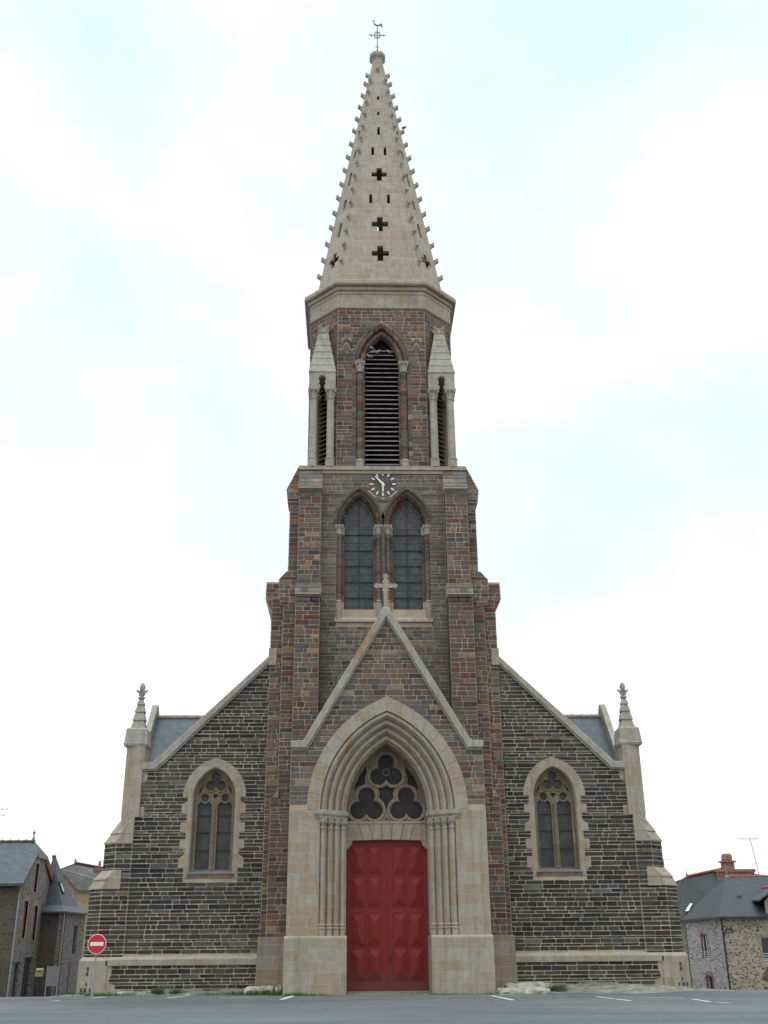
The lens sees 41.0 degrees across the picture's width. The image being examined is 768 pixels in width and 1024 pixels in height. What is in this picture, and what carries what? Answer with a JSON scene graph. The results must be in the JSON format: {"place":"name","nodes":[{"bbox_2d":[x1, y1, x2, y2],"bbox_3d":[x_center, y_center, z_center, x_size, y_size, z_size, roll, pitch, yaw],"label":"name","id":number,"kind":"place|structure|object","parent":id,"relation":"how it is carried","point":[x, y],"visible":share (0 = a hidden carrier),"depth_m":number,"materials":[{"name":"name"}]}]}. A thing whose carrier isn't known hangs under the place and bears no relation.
{"place":"outdoors","nodes":[
{"label":"outdoors","id":0,"kind":"place"},
{"bbox_2d":[275,985,282,992],"bbox_3d":[-3.764,17.126,36.724,0.220,0.370,0.837,0,-23,-2],"label":"stone slab","id":1,"kind":"object","parent":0,"point":[278,988],"depth_m":36.46,"materials":[{"name":"grey stone"}]},
{"bbox_2d":[0,990,767,1023],"bbox_3d":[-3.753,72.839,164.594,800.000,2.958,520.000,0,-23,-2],"label":"road","id":2,"kind":"structure","parent":0,"point":[741,1007],"depth_m":27.78,"materials":[{"name":"grey asphalt"}]},
{"bbox_2d":[0,830,53,996],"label":"stone house","id":3,"kind":"structure","parent":2,"relation":"on","point":[26,875],"depth_m":55.29,"materials":[{"name":"stone"}]},
{"bbox_2d":[11,962,17,996],"bbox_3d":[-19.312,24.519,53.347,0.060,2.050,0.900,0,-23,-2],"label":"doorway","id":4,"kind":"structure","parent":3,"relation":"in","point":[16,965],"depth_m":53.64,"materials":[{"name":"black glass"}]},
{"bbox_2d":[19,896,29,938],"bbox_3d":[-19.293,21.665,54.853,0.165,2.180,1.070,0,-23,-2],"label":"slit window","id":5,"kind":"structure","parent":3,"relation":"in","point":[26,898],"depth_m":55.00,"materials":[{"name":"brick"}]},
{"bbox_2d":[20,957,30,996],"bbox_3d":[-19.370,25.205,55.227,0.060,2.250,1.500,0,-23,-2],"label":"doorway","id":6,"kind":"structure","parent":3,"relation":"in","point":[26,973],"depth_m":55.47,"materials":[{"name":"black glass"}]},
{"bbox_2d":[29,901,38,940],"bbox_3d":[-19.345,22.542,56.544,0.165,2.080,1.070,0,-23,-2],"label":"slit window","id":7,"kind":"structure","parent":3,"relation":"in","point":[35,909],"depth_m":56.73,"materials":[{"name":"brick"}]},
{"bbox_2d":[32,858,39,893],"bbox_3d":[-19.346,20.157,56.873,0.165,1.830,0.920,0,-23,-2],"label":"slit window","id":8,"kind":"structure","parent":3,"relation":"in","point":[36,870],"depth_m":57.03,"materials":[{"name":"brick"}]},
{"bbox_2d":[0,962,76,995],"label":"fence","id":9,"kind":"object","parent":2,"relation":"on","point":[69,963],"visible":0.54,"depth_m":52.25,"materials":[{"name":"metal"}]},
{"bbox_2d":[35,968,43,996],"bbox_3d":[-17.443,23.800,51.773,0.371,1.420,0.280,0,-23,-2],"label":"letter box","id":10,"kind":"object","parent":2,"relation":"on","point":[39,973],"visible":0.94,"depth_m":51.85,"materials":[{"name":"yellow metal"}]},
{"bbox_2d":[44,965,59,996],"bbox_3d":[-16.653,23.589,51.456,0.630,1.550,0.055,0,-23,-2],"label":"notice board","id":11,"kind":"object","parent":2,"relation":"on","point":[52,977],"visible":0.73,"depth_m":51.53,"materials":[{"name":"metal"}]},
{"bbox_2d":[33,855,87,996],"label":"slate roofed annexe","id":12,"kind":"structure","parent":2,"relation":"on","point":[64,914],"depth_m":58.00,"materials":[{"name":"grey stone"}]},
{"bbox_2d":[72,926,75,953],"bbox_3d":[-18.049,24.749,59.377,0.060,1.500,0.600,-2,-23,3],"label":"window","id":13,"kind":"structure","parent":12,"relation":"in","point":[74,926],"depth_m":59.61,"materials":[{"name":"black glass"}]},
{"bbox_2d":[61,858,102,957],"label":"gabled house","id":14,"kind":"structure","parent":2,"relation":"on","point":[79,877],"depth_m":79.42,"materials":[{"name":"stone"}]},
{"bbox_2d":[88,934,105,998],"bbox_3d":[-10.007,15.769,35.512,0.648,2.144,0.086,0,-23,-2],"label":"no entry sign","id":15,"kind":"object","parent":2,"relation":"on","point":[96,944],"visible":1,"depth_m":35.74,"materials":[{"name":"metal"}]},
{"bbox_2d":[49,988,243,996],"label":"verge","id":16,"kind":"structure","parent":2,"relation":"on","point":[199,992],"depth_m":37.69,"materials":[{"name":"grey stone"}]},
{"bbox_2d":[244,985,273,994],"bbox_3d":[-4.507,17.241,36.974,1.050,0.323,0.641,0,-23,-2],"label":"stone slab","id":17,"kind":"object","parent":16,"relation":"on","point":[261,988],"depth_m":36.80,"materials":[{"name":"grey stone"}]},
{"bbox_2d":[76,20,691,995],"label":"church","id":18,"kind":"structure","parent":2,"relation":"on","point":[382,768],"depth_m":41.49,"materials":[{"name":"stone"}]},
{"bbox_2d":[178,758,245,877],"bbox_3d":[-6.876,12.341,41.476,2.560,4.650,0.510,0,-23,-2],"label":"window","id":19,"kind":"structure","parent":18,"relation":"in","point":[214,791],"depth_m":41.45,"materials":[{"name":"stone"}]},
{"bbox_2d":[332,486,385,621],"bbox_3d":[-1.127,1.904,46.026,2.400,6.489,0.701,0,-23,-2],"label":"lancet window","id":20,"kind":"structure","parent":18,"relation":"in","point":[358,524],"depth_m":46.12,"materials":[{"name":"glass"}]},
{"bbox_2d":[346,840,428,990],"bbox_3d":[0.120,15.256,38.944,3.120,5.400,0.218,0,-23,-2],"label":"door","id":21,"kind":"structure","parent":18,"relation":"in","point":[387,933],"depth_m":38.88,"materials":[{"name":"paint"}]},
{"bbox_2d":[382,486,433,622],"bbox_3d":[1.052,1.913,46.089,2.400,6.489,0.701,0,-23,-2],"label":"lancet window","id":22,"kind":"structure","parent":18,"relation":"in","point":[407,540],"depth_m":46.21,"materials":[{"name":"glass"}]},
{"bbox_2d":[523,757,590,875],"bbox_3d":[6.978,12.393,41.879,2.560,4.650,0.510,0,-23,-2],"label":"window","id":23,"kind":"structure","parent":18,"relation":"in","point":[557,842],"depth_m":41.85,"materials":[{"name":"stone"}]},
{"bbox_2d":[494,981,733,994],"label":"verge","id":24,"kind":"structure","parent":2,"relation":"on","point":[608,987],"depth_m":36.88,"materials":[{"name":"grey stone"}]},
{"bbox_2d":[57,983,715,996],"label":"grass","id":25,"kind":"structure","parent":24,"relation":"on","point":[556,988],"depth_m":36.61,"materials":[{"name":"green plant"}]},
{"bbox_2d":[497,986,550,993],"bbox_3d":[4.902,16.791,36.011,1.800,0.254,0.701,0,-23,-2],"label":"stone slab","id":26,"kind":"object","parent":24,"relation":"on","point":[534,989],"depth_m":35.77,"materials":[{"name":"grey stone"}]},
{"bbox_2d":[504,981,552,987],"bbox_3d":[5.224,17.110,36.916,1.700,0.367,0.805,0,-23,-2],"label":"stone slab","id":27,"kind":"object","parent":24,"relation":"on","point":[522,984],"depth_m":36.70,"materials":[{"name":"grey stone"}]},
{"bbox_2d":[675,854,759,986],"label":"house with brick stack","id":28,"kind":"structure","parent":2,"relation":"on","point":[694,890],"depth_m":80.57,"materials":[{"name":"stone"}]},
{"bbox_2d":[740,838,758,873],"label":"tv aerial","id":29,"kind":"object","parent":28,"relation":"on","point":[754,855],"visible":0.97,"depth_m":81.87,"materials":[{"name":"metal"}]},
{"bbox_2d":[681,864,767,989],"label":"rubble house","id":30,"kind":"structure","parent":2,"relation":"on","point":[725,919],"depth_m":70.63,"materials":[{"name":"grey stone"}]},
{"bbox_2d":[699,929,710,959],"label":"window","id":31,"kind":"structure","parent":30,"relation":"in","point":[706,951],"depth_m":72.26,"materials":[{"name":"white paint"}]},
{"bbox_2d":[705,971,714,988],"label":"window","id":32,"kind":"structure","parent":30,"relation":"in","point":[710,975],"depth_m":71.29,"materials":[{"name":"white paint"}]},
{"bbox_2d":[758,932,767,960],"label":"window","id":33,"kind":"structure","parent":30,"relation":"in","point":[763,937],"depth_m":69.83,"materials":[{"name":"grey glass"}]},
{"bbox_2d":[0,0,767,880],"label":"sky","id":34,"kind":"structure","parent":0,"point":[591,176],"materials":[{"name":"white"}]}
]}

